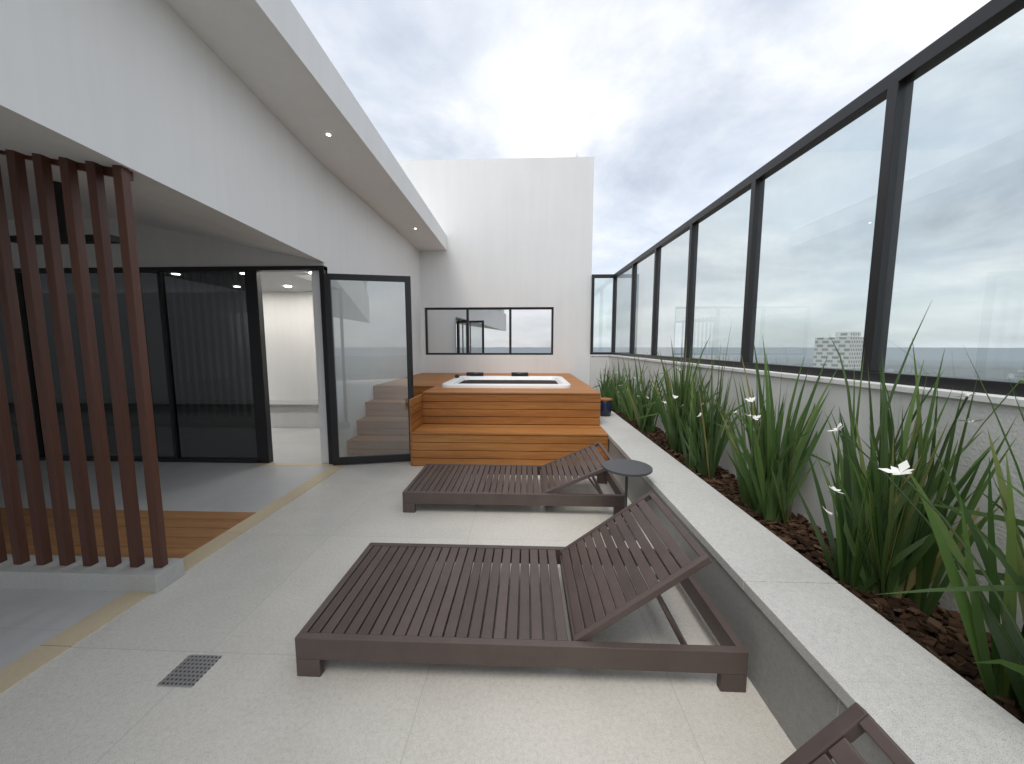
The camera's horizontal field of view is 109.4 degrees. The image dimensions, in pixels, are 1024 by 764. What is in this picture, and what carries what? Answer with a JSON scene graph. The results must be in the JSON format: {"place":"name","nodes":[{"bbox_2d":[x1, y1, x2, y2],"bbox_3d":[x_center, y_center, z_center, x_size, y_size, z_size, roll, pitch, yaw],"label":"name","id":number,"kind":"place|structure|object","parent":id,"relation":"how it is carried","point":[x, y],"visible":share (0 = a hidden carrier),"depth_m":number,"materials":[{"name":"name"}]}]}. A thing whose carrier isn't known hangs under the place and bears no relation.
{"place":"outdoors","nodes":[
{"label":"outdoors","id":0,"kind":"place"},
{"bbox_2d":[397,157,593,384],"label":"back block","id":1,"kind":"structure","parent":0,"point":[518,232],"depth_m":8.14,"materials":[{"name":"white paint"}]},
{"bbox_2d":[425,307,553,354],"bbox_3d":[-0.534,-1.179,8.442,2.980,1.090,0.060,0,6,2],"label":"window frame","id":2,"kind":"object","parent":1,"relation":"on","point":[510,309],"visible":0.99,"depth_m":8.41,"materials":[{"name":"black metal"}]},
{"bbox_2d":[427,309,551,352],"bbox_3d":[-0.534,-1.179,8.442,2.980,1.090,0.001,0,6,2],"label":"window","id":3,"kind":"structure","parent":2,"relation":"attached to","point":[489,331],"depth_m":8.44,"materials":[{"name":"clear glass"}]},
{"bbox_2d":[291,0,1023,347],"label":"sky","id":4,"kind":"structure","parent":0,"point":[675,104],"materials":[{"name":"grey"}]},
{"bbox_2d":[593,347,1023,380],"bbox_3d":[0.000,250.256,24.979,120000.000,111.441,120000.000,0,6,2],"label":"sea","id":5,"kind":"structure","parent":0,"point":[995,363],"depth_m":7412.98,"materials":[{"name":"blue liquid"}]},
{"bbox_2d":[787,332,1023,377],"bbox_3d":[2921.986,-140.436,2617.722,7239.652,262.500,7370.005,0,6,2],"label":"city blocks","id":6,"kind":"structure","parent":5,"relation":"on","point":[849,346],"depth_m":280.37,"materials":[{"name":"white concrete"}]},
{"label":"tower","id":7,"kind":"structure","parent":5,"relation":"on"},
{"bbox_2d":[0,456,795,763],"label":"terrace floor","id":8,"kind":"structure","parent":7,"relation":"on","point":[247,604],"depth_m":1.60,"materials":[{"name":"beige tile"}]},
{"bbox_2d":[0,428,348,669],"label":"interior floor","id":9,"kind":"structure","parent":8,"relation":"on","point":[31,619],"depth_m":3.66,"materials":[{"name":"grey tile"}]},
{"bbox_2d":[0,149,167,567],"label":"slat screen","id":10,"kind":"object","parent":9,"relation":"on","point":[96,173],"visible":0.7,"depth_m":2.17,"materials":[{"name":"brown wood"}]},
{"bbox_2d":[0,554,184,592],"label":"curb","id":11,"kind":"structure","parent":9,"relation":"on","point":[123,576],"depth_m":2.23,"materials":[{"name":"grey concrete"}]},
{"bbox_2d":[0,508,255,557],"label":"wood deck floor","id":12,"kind":"structure","parent":9,"relation":"in","point":[187,533],"depth_m":2.95,"materials":[{"name":"brown wood"}]},
{"bbox_2d":[0,463,344,693],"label":"travertine floor strip","id":13,"kind":"object","parent":9,"relation":"on","point":[22,667],"visible":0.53,"depth_m":2.08,"materials":[{"name":"beige stone"}]},
{"bbox_2d":[0,0,446,462],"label":"wall","id":14,"kind":"structure","parent":9,"relation":"on","point":[210,124],"depth_m":3.08,"materials":[{"name":"white paint"}]},
{"bbox_2d":[10,181,119,244],"bbox_3d":[-3.439,-1.308,2.772,0.800,0.473,0.080,0,6,2],"label":"porch pendant","id":15,"kind":"object","parent":14,"relation":"attached to","point":[60,209],"visible":0.22,"depth_m":2.75,"materials":[{"name":"black metal"}]},
{"bbox_2d":[14,266,332,463],"bbox_3d":[-8.039,-0.202,4.744,11.560,2.460,0.090,0,6,2],"label":"sliding door frame","id":16,"kind":"structure","parent":14,"relation":"attached to","point":[255,317],"depth_m":4.53,"materials":[{"name":"black metal"}]},
{"bbox_2d":[0,271,257,458],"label":"sliding glass panels","id":17,"kind":"object","parent":16,"relation":"attached to","point":[208,334],"visible":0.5,"depth_m":4.60,"materials":[{"name":"black glass"}]},
{"bbox_2d":[323,273,413,464],"bbox_3d":[-1.752,-0.134,4.515,1.000,2.350,0.080,-1,6,-11],"label":"glass door","id":18,"kind":"structure","parent":16,"relation":"attached to","point":[337,459],"depth_m":4.50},
{"bbox_2d":[270,407,319,427],"bbox_3d":[-8.064,0.663,6.501,11.380,0.390,1.440,0,6,2],"label":"bench base","id":19,"kind":"object","parent":9,"relation":"on","point":[294,417],"depth_m":6.62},
{"bbox_2d":[269,400,318,407],"bbox_3d":[-8.065,0.442,6.449,11.380,0.060,1.500,0,6,2],"label":"bench top","id":20,"kind":"object","parent":19,"relation":"on","point":[295,403],"depth_m":6.63,"materials":[{"name":"white stone"}]},
{"bbox_2d":[157,655,221,686],"bbox_3d":[-1.490,1.337,1.681,0.160,0.004,0.160,0,6,2],"label":"floor drain","id":21,"kind":"object","parent":8,"relation":"on","point":[190,670],"visible":1,"depth_m":1.67,"materials":[{"name":"silver metal"}]},
{"bbox_2d":[349,387,432,455],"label":"step gaps","id":22,"kind":"object","parent":8,"relation":"on","point":[394,428],"visible":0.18,"depth_m":5.22,"materials":[{"name":"black wood"}]},
{"bbox_2d":[414,380,599,465],"bbox_3d":[-0.472,0.429,6.484,3.429,0.858,4.028,0,6,2],"label":"deck","id":23,"kind":"object","parent":8,"relation":"on","point":[509,382],"visible":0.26,"depth_m":4.96,"materials":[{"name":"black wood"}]},
{"bbox_2d":[347,373,607,465],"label":"jacuzzi deck boards","id":24,"kind":"object","parent":23,"relation":"attached to","point":[492,444],"visible":0.77,"depth_m":4.91,"materials":[{"name":"brown wood"}]},
{"bbox_2d":[409,394,423,464],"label":"jacuzzi deck boards","id":25,"kind":"object","parent":24,"relation":"attached to","point":[416,411],"visible":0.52,"depth_m":4.65,"materials":[{"name":"brown wood"}]},
{"bbox_2d":[442,376,570,387],"bbox_3d":[-0.067,0.220,6.225,1.980,0.525,1.570,0,6,2],"label":"hot tub","id":26,"kind":"object","parent":24,"relation":"on","point":[562,382],"visible":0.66,"depth_m":5.56,"materials":[{"name":"white plastic"}]},
{"bbox_2d":[455,372,527,377],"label":"hot tub headrests","id":27,"kind":"object","parent":26,"relation":"on","point":[482,374],"visible":0.95,"depth_m":6.89,"materials":[{"name":"black plastic"}]},
{"bbox_2d":[402,442,624,514],"bbox_3d":[0.028,0.910,3.610,2.000,0.473,0.800,0,6,2],"label":"sun lounger","id":28,"kind":"object","parent":8,"relation":"on","point":[436,484],"visible":0.94,"depth_m":3.39,"materials":[{"name":"brown wood"}]},
{"bbox_2d":[295,491,748,691],"bbox_3d":[0.034,1.010,1.980,2.000,0.596,0.800,0,6,2],"label":"sun lounger","id":29,"kind":"object","parent":8,"relation":"on","point":[361,610],"visible":1,"depth_m":1.76,"materials":[{"name":"brown wood"}]},
{"bbox_2d":[602,459,652,540],"bbox_3d":[0.911,0.941,2.894,0.380,0.553,0.380,0,6,2],"label":"side table","id":30,"kind":"object","parent":8,"relation":"on","point":[626,468],"visible":0.59,"depth_m":2.86,"materials":[{"name":"grey metal"}]},
{"bbox_2d":[608,438,892,763],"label":"planter wall","id":31,"kind":"structure","parent":8,"relation":"on","point":[804,703],"depth_m":1.50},
{"bbox_2d":[600,401,611,416],"bbox_3d":[1.428,0.396,5.575,0.220,0.245,0.220,0,6,2],"label":"planter pot","id":32,"kind":"object","parent":31,"relation":"on","point":[605,408],"visible":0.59,"depth_m":5.49,"materials":[{"name":"blue ceramic"}]},
{"bbox_2d":[601,398,612,400],"bbox_3d":[1.428,0.264,5.562,0.224,0.020,0.224,0,6,2],"label":"side table top","id":33,"kind":"object","parent":32,"relation":"on","point":[606,399],"visible":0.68,"depth_m":5.47,"materials":[{"name":"brown wood"}]},
{"bbox_2d":[599,411,1023,763],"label":"planter ledge","id":34,"kind":"object","parent":31,"relation":"on","point":[918,703],"visible":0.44,"depth_m":1.33,"materials":[{"name":"grey stone"}]},
{"bbox_2d":[612,407,1023,723],"bbox_3d":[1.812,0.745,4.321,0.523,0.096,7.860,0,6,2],"label":"bark chips","id":35,"kind":"object","parent":31,"relation":"in","point":[946,637],"visible":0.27,"depth_m":1.60,"materials":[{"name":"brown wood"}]},
{"bbox_2d":[592,301,1023,712],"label":"iris","id":36,"kind":"object","parent":35,"relation":"on","point":[772,494],"depth_m":1.64,"materials":[{"name":"green plant"}]},
{"bbox_2d":[589,356,1023,632],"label":"parapet","id":37,"kind":"structure","parent":8,"relation":"on","point":[970,455],"depth_m":2.02,"materials":[{"name":"white paint"}]},
{"bbox_2d":[590,355,1023,406],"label":"parapet cap","id":38,"kind":"object","parent":37,"relation":"on","point":[994,398],"visible":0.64,"depth_m":1.93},
{"bbox_2d":[590,0,1023,396],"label":"railing frame","id":39,"kind":"object","parent":37,"relation":"on","point":[894,89],"visible":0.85,"depth_m":2.03,"materials":[{"name":"black metal"}]},
{"bbox_2d":[614,251,654,354],"bbox_3d":[1.746,-0.693,0.053,0.480,1.669,16.380,0,6,2],"label":"glass panel","id":40,"kind":"object","parent":39,"relation":"in","point":[644,277],"visible":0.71,"depth_m":6.53,"materials":[{"name":"clear glass"}]},
{"bbox_2d":[781,702,914,763],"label":"sun lounger","id":41,"kind":"object","parent":8,"relation":"on","point":[835,738],"visible":1,"depth_m":0.80,"materials":[{"name":"brown wood"}]}
]}

